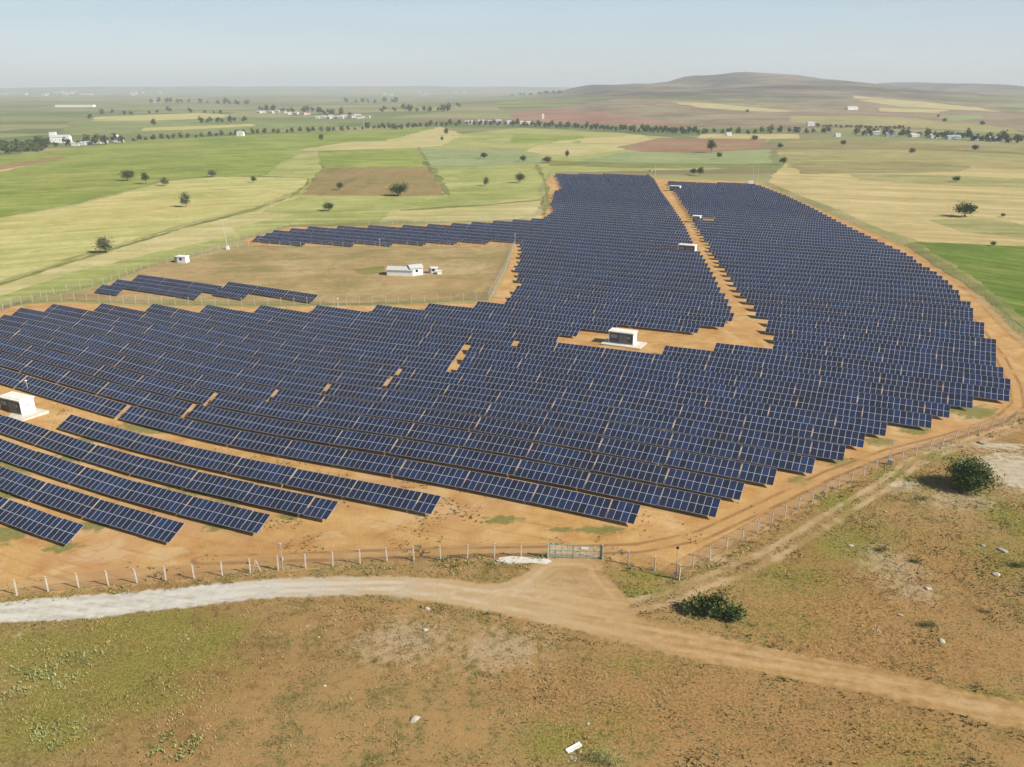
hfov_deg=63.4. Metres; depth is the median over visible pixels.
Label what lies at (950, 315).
solar table
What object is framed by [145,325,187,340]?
solar table
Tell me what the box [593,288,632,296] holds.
solar table
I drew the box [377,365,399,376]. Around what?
solar table
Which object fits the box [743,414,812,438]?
solar table
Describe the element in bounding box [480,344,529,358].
solar table
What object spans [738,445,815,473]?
solar table
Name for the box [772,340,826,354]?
solar table
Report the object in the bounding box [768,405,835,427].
solar table
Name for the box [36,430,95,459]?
solar table
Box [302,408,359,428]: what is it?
solar table
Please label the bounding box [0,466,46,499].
solar table
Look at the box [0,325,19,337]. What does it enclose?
solar table
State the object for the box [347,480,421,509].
solar table
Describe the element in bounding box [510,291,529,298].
solar table
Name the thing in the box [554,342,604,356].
solar table
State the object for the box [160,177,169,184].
tree
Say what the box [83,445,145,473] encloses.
solar table
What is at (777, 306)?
solar table
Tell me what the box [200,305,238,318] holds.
solar table
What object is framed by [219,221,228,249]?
utility pole
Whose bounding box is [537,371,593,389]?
solar table
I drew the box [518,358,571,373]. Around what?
solar table
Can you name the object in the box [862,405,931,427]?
solar table
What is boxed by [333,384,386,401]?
solar table
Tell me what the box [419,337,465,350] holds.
solar table
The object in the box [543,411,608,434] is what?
solar table
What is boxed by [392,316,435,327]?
solar table
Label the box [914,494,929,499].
bush
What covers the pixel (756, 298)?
solar table
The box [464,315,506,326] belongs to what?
solar table
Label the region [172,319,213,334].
solar table
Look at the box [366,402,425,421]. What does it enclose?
solar table
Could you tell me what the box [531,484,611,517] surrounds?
solar table
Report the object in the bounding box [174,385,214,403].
solar table
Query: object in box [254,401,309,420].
solar table
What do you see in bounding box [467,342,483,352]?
solar table
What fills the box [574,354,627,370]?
solar table
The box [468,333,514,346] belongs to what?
solar table
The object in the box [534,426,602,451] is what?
solar table
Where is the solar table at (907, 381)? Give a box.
[880,373,942,391]
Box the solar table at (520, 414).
[485,403,547,424]
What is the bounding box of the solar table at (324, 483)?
[287,469,356,496]
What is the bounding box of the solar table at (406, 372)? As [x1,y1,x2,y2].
[397,367,415,378]
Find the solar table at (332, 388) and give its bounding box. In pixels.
[325,383,339,394]
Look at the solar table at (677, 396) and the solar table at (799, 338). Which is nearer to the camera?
the solar table at (677, 396)
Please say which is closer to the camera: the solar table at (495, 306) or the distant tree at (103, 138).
the solar table at (495, 306)
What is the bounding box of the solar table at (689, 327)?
[681,323,700,333]
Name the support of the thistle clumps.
on the ground at (580, 596)
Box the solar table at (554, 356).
[526,349,577,363]
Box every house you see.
[49,135,71,142]
[55,105,95,106]
[71,142,79,145]
[174,255,189,262]
[236,131,244,135]
[386,266,413,275]
[407,264,423,275]
[428,267,437,272]
[806,122,814,125]
[845,106,858,109]
[865,131,879,134]
[885,132,896,136]
[908,133,919,136]
[927,134,940,137]
[945,135,961,138]
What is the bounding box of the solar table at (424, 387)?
[394,378,448,395]
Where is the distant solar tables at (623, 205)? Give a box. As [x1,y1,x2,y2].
[0,173,972,327]
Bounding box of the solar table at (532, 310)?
[512,305,553,315]
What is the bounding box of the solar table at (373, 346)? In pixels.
[350,339,396,353]
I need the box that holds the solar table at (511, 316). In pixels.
[489,310,532,321]
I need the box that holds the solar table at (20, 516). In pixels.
[0,500,62,537]
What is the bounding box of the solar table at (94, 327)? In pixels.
[72,319,113,334]
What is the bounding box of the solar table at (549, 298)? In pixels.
[527,293,567,303]
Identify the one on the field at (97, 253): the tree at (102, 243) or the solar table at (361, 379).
the tree at (102, 243)
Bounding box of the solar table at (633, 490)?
[583,473,662,504]
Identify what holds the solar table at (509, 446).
on the ground at (580, 596)
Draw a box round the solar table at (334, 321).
[313,314,354,327]
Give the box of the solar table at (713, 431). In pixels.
[672,418,741,442]
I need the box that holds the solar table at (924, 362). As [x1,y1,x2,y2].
[882,353,941,368]
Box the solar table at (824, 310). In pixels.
[798,305,845,315]
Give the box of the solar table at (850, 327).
[816,320,866,332]
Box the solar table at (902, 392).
[882,384,947,403]
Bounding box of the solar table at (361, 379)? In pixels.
[337,371,387,387]
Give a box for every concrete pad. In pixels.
[8,407,48,420]
[600,337,646,348]
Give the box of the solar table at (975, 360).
[937,350,995,365]
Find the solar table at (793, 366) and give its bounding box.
[762,358,820,374]
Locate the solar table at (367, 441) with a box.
[334,430,397,452]
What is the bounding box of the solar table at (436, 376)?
[410,368,462,384]
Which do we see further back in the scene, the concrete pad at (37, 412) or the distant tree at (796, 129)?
the distant tree at (796, 129)
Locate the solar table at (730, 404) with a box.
[705,395,769,416]
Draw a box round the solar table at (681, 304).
[657,300,699,308]
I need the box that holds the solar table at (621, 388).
[589,378,648,397]
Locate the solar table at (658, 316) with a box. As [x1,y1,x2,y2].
[636,311,680,321]
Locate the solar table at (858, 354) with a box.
[826,346,882,361]
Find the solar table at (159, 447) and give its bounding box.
[129,434,189,460]
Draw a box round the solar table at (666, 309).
[646,305,689,315]
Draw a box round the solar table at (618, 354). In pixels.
[602,348,654,362]
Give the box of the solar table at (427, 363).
[402,356,452,370]
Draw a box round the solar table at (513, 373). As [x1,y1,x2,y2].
[486,365,540,381]
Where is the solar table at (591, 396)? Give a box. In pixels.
[562,387,622,406]
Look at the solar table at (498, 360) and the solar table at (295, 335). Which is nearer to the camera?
the solar table at (498, 360)
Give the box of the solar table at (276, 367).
[252,359,299,375]
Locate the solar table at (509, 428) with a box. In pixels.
[475,417,539,440]
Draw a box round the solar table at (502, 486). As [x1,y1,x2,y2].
[461,471,537,501]
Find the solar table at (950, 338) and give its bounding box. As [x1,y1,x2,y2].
[920,331,974,344]
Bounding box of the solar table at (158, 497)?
[124,482,192,513]
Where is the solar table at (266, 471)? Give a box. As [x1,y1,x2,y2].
[230,458,296,484]
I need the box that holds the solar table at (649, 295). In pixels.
[631,291,671,300]
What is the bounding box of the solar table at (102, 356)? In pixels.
[79,346,124,365]
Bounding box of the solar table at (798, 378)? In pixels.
[761,368,820,385]
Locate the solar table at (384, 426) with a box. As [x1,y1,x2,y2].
[352,416,413,436]
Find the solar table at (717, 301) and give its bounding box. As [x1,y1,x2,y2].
[712,298,728,305]
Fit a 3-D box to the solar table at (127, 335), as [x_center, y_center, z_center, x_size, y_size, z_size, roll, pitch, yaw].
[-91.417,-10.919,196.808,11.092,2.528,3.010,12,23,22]
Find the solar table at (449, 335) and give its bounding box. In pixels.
[427,329,471,341]
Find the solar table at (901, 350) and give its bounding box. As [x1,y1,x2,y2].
[879,343,936,358]
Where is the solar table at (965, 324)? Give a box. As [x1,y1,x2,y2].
[946,318,984,330]
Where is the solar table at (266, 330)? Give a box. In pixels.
[239,322,280,336]
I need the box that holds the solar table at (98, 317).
[80,310,119,324]
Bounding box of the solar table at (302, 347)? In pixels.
[279,340,324,354]
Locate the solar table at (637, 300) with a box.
[616,296,657,305]
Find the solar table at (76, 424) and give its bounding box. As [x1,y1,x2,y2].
[58,414,94,434]
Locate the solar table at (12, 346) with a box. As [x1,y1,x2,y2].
[0,337,31,354]
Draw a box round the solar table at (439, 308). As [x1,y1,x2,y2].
[425,303,455,312]
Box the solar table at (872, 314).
[846,309,894,320]
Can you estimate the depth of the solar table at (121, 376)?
171.32 m
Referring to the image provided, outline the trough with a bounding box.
[566,741,581,752]
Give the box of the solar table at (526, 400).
[495,391,555,409]
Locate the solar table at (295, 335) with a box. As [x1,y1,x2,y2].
[274,328,317,342]
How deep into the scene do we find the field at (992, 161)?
693.76 m
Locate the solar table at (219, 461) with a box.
[178,446,241,472]
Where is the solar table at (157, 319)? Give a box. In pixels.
[139,312,179,327]
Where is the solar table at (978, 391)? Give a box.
[943,381,1009,401]
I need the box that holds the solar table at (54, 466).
[22,451,85,481]
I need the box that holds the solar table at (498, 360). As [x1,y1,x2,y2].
[470,353,521,367]
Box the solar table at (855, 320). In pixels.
[828,314,878,326]
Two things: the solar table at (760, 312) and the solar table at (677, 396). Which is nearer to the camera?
the solar table at (677, 396)
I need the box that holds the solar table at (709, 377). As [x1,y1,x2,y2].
[678,368,736,385]
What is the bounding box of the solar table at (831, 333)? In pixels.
[793,326,844,338]
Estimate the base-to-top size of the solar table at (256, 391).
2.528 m
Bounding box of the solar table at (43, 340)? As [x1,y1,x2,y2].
[11,330,53,346]
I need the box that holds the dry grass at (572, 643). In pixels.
[0,447,1023,766]
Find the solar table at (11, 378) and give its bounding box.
[0,368,26,386]
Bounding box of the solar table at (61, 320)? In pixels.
[42,313,80,327]
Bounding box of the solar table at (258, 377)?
[235,369,284,386]
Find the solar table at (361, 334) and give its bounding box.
[339,328,383,341]
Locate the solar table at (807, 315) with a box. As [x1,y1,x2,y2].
[781,310,828,320]
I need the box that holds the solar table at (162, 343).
[140,335,183,352]
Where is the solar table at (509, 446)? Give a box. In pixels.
[464,432,532,456]
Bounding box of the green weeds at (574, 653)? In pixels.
[0,447,1023,766]
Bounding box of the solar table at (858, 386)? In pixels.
[820,376,882,394]
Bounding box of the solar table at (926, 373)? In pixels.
[901,365,962,382]
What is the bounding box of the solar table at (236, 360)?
[213,352,259,368]
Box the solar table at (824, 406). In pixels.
[796,396,862,417]
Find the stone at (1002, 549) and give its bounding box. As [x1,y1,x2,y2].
[997,547,1007,552]
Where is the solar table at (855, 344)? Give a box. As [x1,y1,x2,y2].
[825,337,879,351]
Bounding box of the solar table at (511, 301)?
[505,297,517,304]
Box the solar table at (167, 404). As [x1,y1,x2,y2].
[139,393,192,415]
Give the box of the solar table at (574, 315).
[552,309,594,320]
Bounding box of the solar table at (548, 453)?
[526,442,597,470]
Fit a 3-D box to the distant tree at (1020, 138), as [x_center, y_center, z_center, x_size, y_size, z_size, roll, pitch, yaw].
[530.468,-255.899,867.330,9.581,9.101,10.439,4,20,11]
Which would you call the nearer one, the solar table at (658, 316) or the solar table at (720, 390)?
the solar table at (720, 390)
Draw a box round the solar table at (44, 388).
[16,376,66,398]
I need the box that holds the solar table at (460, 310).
[451,306,492,317]
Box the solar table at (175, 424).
[136,410,192,433]
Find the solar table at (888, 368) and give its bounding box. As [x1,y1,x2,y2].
[842,358,901,374]
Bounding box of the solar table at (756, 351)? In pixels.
[732,345,786,359]
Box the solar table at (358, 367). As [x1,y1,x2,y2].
[334,359,383,374]
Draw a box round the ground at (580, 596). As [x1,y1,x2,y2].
[0,72,1023,766]
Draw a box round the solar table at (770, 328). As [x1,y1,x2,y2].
[765,323,793,333]
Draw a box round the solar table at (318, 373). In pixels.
[293,366,342,381]
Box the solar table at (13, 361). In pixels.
[0,352,31,369]
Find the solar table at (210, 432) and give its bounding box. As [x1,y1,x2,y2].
[182,421,239,444]
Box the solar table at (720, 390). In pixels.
[675,379,735,397]
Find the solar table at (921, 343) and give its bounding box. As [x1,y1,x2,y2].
[898,337,953,351]
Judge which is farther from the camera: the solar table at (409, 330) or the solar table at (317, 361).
the solar table at (409, 330)
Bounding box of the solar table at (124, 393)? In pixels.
[98,382,149,403]
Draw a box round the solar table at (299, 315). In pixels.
[278,309,318,322]
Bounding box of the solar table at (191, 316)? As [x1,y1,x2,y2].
[171,309,211,322]
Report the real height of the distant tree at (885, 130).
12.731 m
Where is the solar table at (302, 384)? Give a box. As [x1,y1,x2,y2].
[277,376,328,393]
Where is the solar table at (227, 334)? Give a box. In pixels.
[206,326,248,341]
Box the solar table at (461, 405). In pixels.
[432,396,490,415]
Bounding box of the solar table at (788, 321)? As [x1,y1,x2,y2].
[767,316,816,327]
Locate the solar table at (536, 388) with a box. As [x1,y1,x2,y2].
[508,380,566,398]
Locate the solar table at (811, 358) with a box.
[786,351,842,366]
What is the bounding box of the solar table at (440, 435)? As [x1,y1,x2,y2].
[407,423,470,446]
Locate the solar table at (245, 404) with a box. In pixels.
[209,393,262,412]
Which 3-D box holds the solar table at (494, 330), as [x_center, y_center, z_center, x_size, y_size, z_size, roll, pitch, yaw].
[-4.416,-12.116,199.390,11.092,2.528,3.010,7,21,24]
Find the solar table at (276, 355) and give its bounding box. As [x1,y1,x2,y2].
[253,347,298,362]
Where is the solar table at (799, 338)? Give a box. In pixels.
[773,332,825,345]
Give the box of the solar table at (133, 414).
[120,406,146,421]
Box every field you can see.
[0,127,437,216]
[0,156,65,169]
[0,166,23,171]
[0,177,307,280]
[0,179,309,285]
[0,193,542,308]
[0,236,235,307]
[58,119,338,136]
[61,247,510,302]
[92,113,230,120]
[141,124,255,130]
[233,212,389,235]
[262,152,321,199]
[263,190,544,213]
[300,127,460,150]
[302,167,443,195]
[318,148,426,167]
[354,266,385,273]
[386,200,542,221]
[400,199,545,210]
[416,147,450,196]
[420,148,544,168]
[421,128,681,194]
[509,109,685,126]
[510,134,584,142]
[515,99,790,127]
[527,135,655,155]
[535,163,550,214]
[540,160,772,167]
[581,150,772,169]
[618,138,765,152]
[674,102,794,111]
[699,134,800,138]
[759,97,1023,132]
[768,164,1023,245]
[775,139,1023,152]
[777,149,1023,169]
[789,116,1023,133]
[790,161,969,173]
[849,174,1023,187]
[852,95,999,111]
[878,108,948,112]
[905,242,1023,327]
[916,242,1023,317]
[931,218,1023,237]
[944,115,983,120]
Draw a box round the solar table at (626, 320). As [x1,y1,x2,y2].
[593,314,637,326]
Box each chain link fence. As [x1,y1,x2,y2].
[0,240,248,309]
[0,292,487,310]
[0,542,548,595]
[239,173,549,240]
[248,241,509,247]
[488,243,513,298]
[601,544,680,579]
[679,411,1023,577]
[764,180,1023,336]
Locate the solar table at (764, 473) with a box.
[739,463,776,485]
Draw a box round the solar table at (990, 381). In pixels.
[964,373,1010,389]
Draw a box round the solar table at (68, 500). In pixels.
[31,483,99,516]
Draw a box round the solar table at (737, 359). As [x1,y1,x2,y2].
[709,351,763,367]
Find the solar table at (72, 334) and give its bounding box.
[51,326,93,343]
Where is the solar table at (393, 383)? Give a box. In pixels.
[385,377,400,389]
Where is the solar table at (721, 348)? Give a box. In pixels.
[713,343,733,353]
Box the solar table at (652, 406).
[619,395,682,416]
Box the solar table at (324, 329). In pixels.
[302,322,344,336]
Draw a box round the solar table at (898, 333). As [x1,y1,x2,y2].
[867,325,919,339]
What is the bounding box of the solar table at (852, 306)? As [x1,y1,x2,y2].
[827,301,873,310]
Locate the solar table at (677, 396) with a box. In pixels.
[645,386,707,406]
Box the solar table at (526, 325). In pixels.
[504,320,548,330]
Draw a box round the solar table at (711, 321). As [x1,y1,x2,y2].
[679,315,725,327]
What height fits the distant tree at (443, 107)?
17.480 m
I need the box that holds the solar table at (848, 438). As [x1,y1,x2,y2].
[811,425,865,447]
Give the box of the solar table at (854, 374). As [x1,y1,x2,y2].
[820,365,879,382]
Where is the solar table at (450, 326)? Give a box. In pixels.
[431,320,474,332]
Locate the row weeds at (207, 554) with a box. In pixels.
[2,397,751,590]
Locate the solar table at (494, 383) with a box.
[458,373,513,390]
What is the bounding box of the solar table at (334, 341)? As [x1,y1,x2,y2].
[311,334,356,348]
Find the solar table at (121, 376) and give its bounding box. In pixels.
[94,365,142,385]
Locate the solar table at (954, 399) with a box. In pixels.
[948,393,972,407]
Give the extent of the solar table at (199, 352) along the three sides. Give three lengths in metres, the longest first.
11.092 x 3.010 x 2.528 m
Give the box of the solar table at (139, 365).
[116,356,162,375]
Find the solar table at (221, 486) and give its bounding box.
[186,472,254,500]
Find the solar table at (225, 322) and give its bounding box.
[204,315,244,329]
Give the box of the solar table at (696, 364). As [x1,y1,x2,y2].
[652,354,706,370]
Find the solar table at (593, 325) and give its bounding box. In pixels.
[571,319,617,330]
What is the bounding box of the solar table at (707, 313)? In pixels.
[688,309,733,321]
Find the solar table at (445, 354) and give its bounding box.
[434,349,458,360]
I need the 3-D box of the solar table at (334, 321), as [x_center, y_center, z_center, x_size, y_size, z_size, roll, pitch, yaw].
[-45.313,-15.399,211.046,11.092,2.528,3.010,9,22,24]
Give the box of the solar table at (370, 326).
[349,320,392,332]
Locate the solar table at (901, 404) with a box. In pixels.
[857,392,924,413]
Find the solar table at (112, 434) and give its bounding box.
[82,421,140,447]
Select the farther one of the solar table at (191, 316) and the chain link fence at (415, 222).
the chain link fence at (415, 222)
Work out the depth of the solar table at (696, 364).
174.17 m
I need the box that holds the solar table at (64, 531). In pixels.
[46,518,83,544]
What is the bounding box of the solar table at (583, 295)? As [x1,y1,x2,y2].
[578,292,617,301]
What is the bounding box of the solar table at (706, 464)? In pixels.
[666,449,741,478]
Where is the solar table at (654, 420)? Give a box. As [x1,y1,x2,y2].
[609,407,675,429]
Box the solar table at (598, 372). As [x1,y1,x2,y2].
[568,364,623,380]
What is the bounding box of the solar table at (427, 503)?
[413,492,440,513]
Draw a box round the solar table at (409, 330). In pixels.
[387,324,431,336]
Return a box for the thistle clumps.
[0,649,206,762]
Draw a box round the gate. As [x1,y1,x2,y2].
[549,542,601,558]
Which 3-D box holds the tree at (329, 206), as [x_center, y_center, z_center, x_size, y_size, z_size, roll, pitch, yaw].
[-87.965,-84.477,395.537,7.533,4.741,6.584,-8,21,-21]
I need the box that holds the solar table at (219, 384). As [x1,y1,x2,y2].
[194,374,243,393]
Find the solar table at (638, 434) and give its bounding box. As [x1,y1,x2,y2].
[604,421,672,446]
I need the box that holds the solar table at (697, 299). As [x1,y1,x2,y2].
[670,295,712,304]
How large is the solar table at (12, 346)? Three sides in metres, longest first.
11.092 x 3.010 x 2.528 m
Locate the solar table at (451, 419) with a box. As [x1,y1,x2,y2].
[419,409,480,429]
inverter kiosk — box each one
[0,391,35,414]
[608,327,637,344]
[669,185,680,190]
[678,243,697,250]
[692,215,702,221]
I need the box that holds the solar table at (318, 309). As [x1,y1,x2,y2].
[311,305,326,313]
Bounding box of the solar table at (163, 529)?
[142,516,184,542]
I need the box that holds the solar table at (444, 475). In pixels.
[397,460,468,487]
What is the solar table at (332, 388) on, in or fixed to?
on the ground at (580, 596)
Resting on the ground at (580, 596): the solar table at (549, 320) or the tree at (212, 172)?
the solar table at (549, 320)
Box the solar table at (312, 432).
[282,422,341,443]
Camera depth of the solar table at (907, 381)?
161.90 m
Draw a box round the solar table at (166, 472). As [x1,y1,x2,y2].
[133,458,197,486]
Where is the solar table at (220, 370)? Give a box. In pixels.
[195,361,242,378]
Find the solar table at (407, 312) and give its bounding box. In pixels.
[388,307,428,318]
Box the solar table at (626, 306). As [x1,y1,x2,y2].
[605,301,647,310]
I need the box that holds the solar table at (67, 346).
[44,337,88,355]
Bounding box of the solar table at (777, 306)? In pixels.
[753,301,798,310]
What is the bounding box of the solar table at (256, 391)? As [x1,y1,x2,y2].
[236,383,276,399]
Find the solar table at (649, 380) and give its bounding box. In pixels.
[620,371,678,389]
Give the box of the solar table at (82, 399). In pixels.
[55,388,107,411]
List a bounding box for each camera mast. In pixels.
[278,542,282,569]
[674,546,678,577]
[887,439,894,465]
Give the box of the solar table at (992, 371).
[942,360,1003,377]
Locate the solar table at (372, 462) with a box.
[338,450,405,474]
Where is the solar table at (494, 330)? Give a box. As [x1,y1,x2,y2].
[471,325,516,336]
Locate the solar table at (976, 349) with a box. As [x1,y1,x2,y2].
[954,343,995,356]
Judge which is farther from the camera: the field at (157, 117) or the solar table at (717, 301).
the field at (157, 117)
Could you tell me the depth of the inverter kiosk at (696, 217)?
361.56 m
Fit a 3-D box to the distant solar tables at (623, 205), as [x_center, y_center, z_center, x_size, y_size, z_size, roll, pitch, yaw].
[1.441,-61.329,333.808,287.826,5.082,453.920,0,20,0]
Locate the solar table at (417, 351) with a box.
[391,344,438,357]
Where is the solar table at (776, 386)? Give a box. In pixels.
[734,375,795,394]
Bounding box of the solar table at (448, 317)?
[425,311,467,322]
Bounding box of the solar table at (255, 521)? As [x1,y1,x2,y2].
[240,511,270,532]
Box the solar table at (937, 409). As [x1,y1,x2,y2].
[924,402,949,417]
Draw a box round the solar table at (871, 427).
[835,415,886,435]
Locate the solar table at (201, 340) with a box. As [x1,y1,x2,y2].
[180,332,222,348]
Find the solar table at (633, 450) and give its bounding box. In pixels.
[597,437,669,464]
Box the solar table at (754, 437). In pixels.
[739,429,811,455]
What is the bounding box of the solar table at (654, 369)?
[624,361,680,377]
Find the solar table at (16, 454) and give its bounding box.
[0,439,36,466]
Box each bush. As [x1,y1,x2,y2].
[573,740,626,766]
[679,585,751,625]
[876,544,889,551]
[906,555,922,564]
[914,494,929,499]
[917,620,941,629]
[978,605,992,612]
[1003,558,1023,566]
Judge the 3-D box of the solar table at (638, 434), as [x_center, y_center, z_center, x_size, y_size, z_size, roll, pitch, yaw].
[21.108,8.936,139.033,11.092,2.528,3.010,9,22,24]
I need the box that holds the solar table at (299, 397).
[271,389,324,406]
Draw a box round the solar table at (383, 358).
[359,351,407,365]
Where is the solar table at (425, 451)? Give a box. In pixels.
[390,439,456,463]
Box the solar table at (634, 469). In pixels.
[593,454,668,483]
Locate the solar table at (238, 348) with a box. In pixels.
[216,340,259,355]
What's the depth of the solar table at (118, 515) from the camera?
115.94 m
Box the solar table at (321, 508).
[304,497,338,519]
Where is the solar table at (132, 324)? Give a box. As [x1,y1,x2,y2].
[112,317,152,332]
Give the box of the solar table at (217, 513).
[180,497,252,528]
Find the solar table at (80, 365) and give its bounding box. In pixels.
[57,355,103,374]
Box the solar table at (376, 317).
[356,311,396,323]
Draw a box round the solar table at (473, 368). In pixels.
[456,362,491,375]
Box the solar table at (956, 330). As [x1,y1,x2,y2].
[930,324,983,338]
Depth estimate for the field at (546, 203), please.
451.64 m
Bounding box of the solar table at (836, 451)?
[810,440,845,460]
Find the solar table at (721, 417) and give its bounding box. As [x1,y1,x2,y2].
[679,404,745,427]
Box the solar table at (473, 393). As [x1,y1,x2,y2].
[443,384,500,402]
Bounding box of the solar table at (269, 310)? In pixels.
[254,305,284,316]
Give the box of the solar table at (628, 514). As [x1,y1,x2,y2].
[606,499,640,523]
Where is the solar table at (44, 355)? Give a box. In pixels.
[22,345,66,364]
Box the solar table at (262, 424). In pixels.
[233,413,290,434]
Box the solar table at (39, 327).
[19,319,59,334]
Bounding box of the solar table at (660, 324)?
[635,318,682,330]
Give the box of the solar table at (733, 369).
[705,361,762,377]
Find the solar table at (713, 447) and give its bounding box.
[669,432,741,459]
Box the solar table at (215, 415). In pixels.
[186,404,242,425]
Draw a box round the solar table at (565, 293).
[541,288,579,297]
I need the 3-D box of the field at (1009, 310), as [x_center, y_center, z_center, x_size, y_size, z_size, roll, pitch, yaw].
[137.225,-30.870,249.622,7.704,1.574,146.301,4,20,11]
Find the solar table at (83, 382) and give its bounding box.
[59,371,107,392]
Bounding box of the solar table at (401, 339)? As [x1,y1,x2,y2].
[377,333,422,345]
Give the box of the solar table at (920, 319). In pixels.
[895,313,945,325]
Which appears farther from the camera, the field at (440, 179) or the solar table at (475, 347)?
the field at (440, 179)
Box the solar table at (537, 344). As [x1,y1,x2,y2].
[517,338,557,350]
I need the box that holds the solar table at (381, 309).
[371,305,392,313]
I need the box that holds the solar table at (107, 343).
[84,334,127,351]
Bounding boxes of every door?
[8,402,12,411]
[11,402,16,412]
[619,335,622,342]
[623,335,627,343]
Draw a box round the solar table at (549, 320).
[530,315,573,325]
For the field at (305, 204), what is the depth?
428.35 m
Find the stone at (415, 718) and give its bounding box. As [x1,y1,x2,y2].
[410,715,420,722]
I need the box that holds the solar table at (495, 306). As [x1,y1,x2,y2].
[474,301,514,311]
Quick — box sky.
[0,0,1023,87]
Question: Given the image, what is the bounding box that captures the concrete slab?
[496,556,550,563]
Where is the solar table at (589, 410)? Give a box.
[551,398,613,420]
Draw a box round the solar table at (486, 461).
[449,448,520,474]
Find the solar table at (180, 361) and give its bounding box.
[156,352,202,370]
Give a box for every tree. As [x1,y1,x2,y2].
[33,136,43,145]
[40,138,49,144]
[62,136,70,145]
[82,134,89,141]
[90,133,100,144]
[92,236,113,252]
[99,135,108,143]
[108,132,118,141]
[117,135,124,142]
[119,168,134,180]
[140,170,148,181]
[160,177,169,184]
[178,191,189,204]
[206,169,216,175]
[323,202,333,210]
[335,181,342,188]
[388,182,411,195]
[440,104,445,111]
[483,176,488,184]
[514,172,524,181]
[541,155,552,161]
[630,124,636,131]
[640,124,645,131]
[696,167,703,173]
[705,137,716,150]
[765,124,773,133]
[777,125,782,132]
[779,156,787,162]
[793,126,801,132]
[821,126,827,132]
[852,126,860,133]
[865,125,873,135]
[881,126,889,134]
[901,128,907,135]
[924,127,931,136]
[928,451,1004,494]
[932,131,941,138]
[948,200,978,216]
[951,175,960,180]
[964,128,972,136]
[971,144,981,149]
[985,132,993,140]
[996,130,1006,140]
[1014,135,1023,142]
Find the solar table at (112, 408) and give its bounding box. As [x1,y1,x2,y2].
[96,400,126,416]
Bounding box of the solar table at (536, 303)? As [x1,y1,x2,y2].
[515,298,556,308]
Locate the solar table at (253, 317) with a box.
[232,311,272,324]
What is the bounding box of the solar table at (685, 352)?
[662,345,710,360]
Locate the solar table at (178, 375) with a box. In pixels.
[154,365,202,384]
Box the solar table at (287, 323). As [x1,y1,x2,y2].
[267,317,308,330]
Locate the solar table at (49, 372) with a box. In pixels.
[21,361,68,381]
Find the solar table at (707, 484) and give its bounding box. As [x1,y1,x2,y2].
[664,468,744,499]
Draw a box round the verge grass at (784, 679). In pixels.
[1,553,1023,739]
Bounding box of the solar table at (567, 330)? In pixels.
[546,324,580,336]
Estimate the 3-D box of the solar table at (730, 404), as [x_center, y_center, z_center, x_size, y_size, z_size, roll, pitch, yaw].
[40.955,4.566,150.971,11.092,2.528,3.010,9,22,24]
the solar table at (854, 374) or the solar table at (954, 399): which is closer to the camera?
the solar table at (954, 399)
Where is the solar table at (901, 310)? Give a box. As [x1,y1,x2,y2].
[874,305,922,315]
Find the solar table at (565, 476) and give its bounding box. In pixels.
[514,459,589,488]
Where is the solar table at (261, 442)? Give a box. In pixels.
[230,431,291,454]
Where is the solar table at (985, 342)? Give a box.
[975,337,995,347]
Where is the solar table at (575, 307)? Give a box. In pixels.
[553,302,595,312]
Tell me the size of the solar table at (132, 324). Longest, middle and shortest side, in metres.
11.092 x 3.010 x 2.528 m
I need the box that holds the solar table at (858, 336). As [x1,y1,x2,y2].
[844,331,897,345]
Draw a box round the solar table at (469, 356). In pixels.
[462,352,474,362]
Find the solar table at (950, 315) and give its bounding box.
[923,309,973,320]
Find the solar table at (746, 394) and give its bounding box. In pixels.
[734,387,797,407]
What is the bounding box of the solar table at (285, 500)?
[242,484,314,513]
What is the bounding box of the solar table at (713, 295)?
[710,292,725,298]
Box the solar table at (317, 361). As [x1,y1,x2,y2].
[292,354,340,368]
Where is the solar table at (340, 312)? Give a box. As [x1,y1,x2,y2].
[321,306,360,318]
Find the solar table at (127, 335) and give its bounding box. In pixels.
[105,327,147,343]
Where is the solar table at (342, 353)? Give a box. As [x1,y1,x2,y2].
[318,346,364,359]
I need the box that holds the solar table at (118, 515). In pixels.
[85,499,157,534]
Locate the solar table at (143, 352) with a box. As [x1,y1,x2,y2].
[119,343,164,361]
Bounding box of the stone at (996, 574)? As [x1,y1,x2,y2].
[991,572,999,576]
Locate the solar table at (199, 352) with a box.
[176,344,221,360]
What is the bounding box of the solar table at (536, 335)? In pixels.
[513,329,559,341]
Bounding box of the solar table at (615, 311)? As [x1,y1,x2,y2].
[594,307,637,316]
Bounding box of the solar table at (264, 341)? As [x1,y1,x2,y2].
[242,333,285,348]
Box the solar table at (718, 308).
[699,303,731,312]
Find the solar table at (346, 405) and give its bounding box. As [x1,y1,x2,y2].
[317,396,373,414]
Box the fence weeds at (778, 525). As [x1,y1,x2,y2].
[2,417,1023,604]
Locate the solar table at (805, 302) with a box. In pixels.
[782,298,826,306]
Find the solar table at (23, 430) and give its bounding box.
[0,416,49,443]
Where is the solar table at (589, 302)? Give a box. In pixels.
[565,297,606,306]
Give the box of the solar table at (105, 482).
[71,467,137,498]
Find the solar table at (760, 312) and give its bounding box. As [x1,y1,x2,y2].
[755,308,781,317]
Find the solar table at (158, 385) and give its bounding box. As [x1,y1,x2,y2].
[134,375,183,395]
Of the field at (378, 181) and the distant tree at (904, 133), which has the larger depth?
the distant tree at (904, 133)
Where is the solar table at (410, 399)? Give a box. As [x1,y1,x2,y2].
[381,390,437,408]
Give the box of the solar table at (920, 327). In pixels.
[878,319,929,332]
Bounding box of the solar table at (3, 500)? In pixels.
[0,496,8,507]
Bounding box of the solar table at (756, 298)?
[746,295,782,303]
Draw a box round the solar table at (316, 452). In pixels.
[282,440,346,464]
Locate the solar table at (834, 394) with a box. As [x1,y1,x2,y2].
[794,383,857,403]
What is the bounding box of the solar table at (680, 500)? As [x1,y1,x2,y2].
[658,487,720,517]

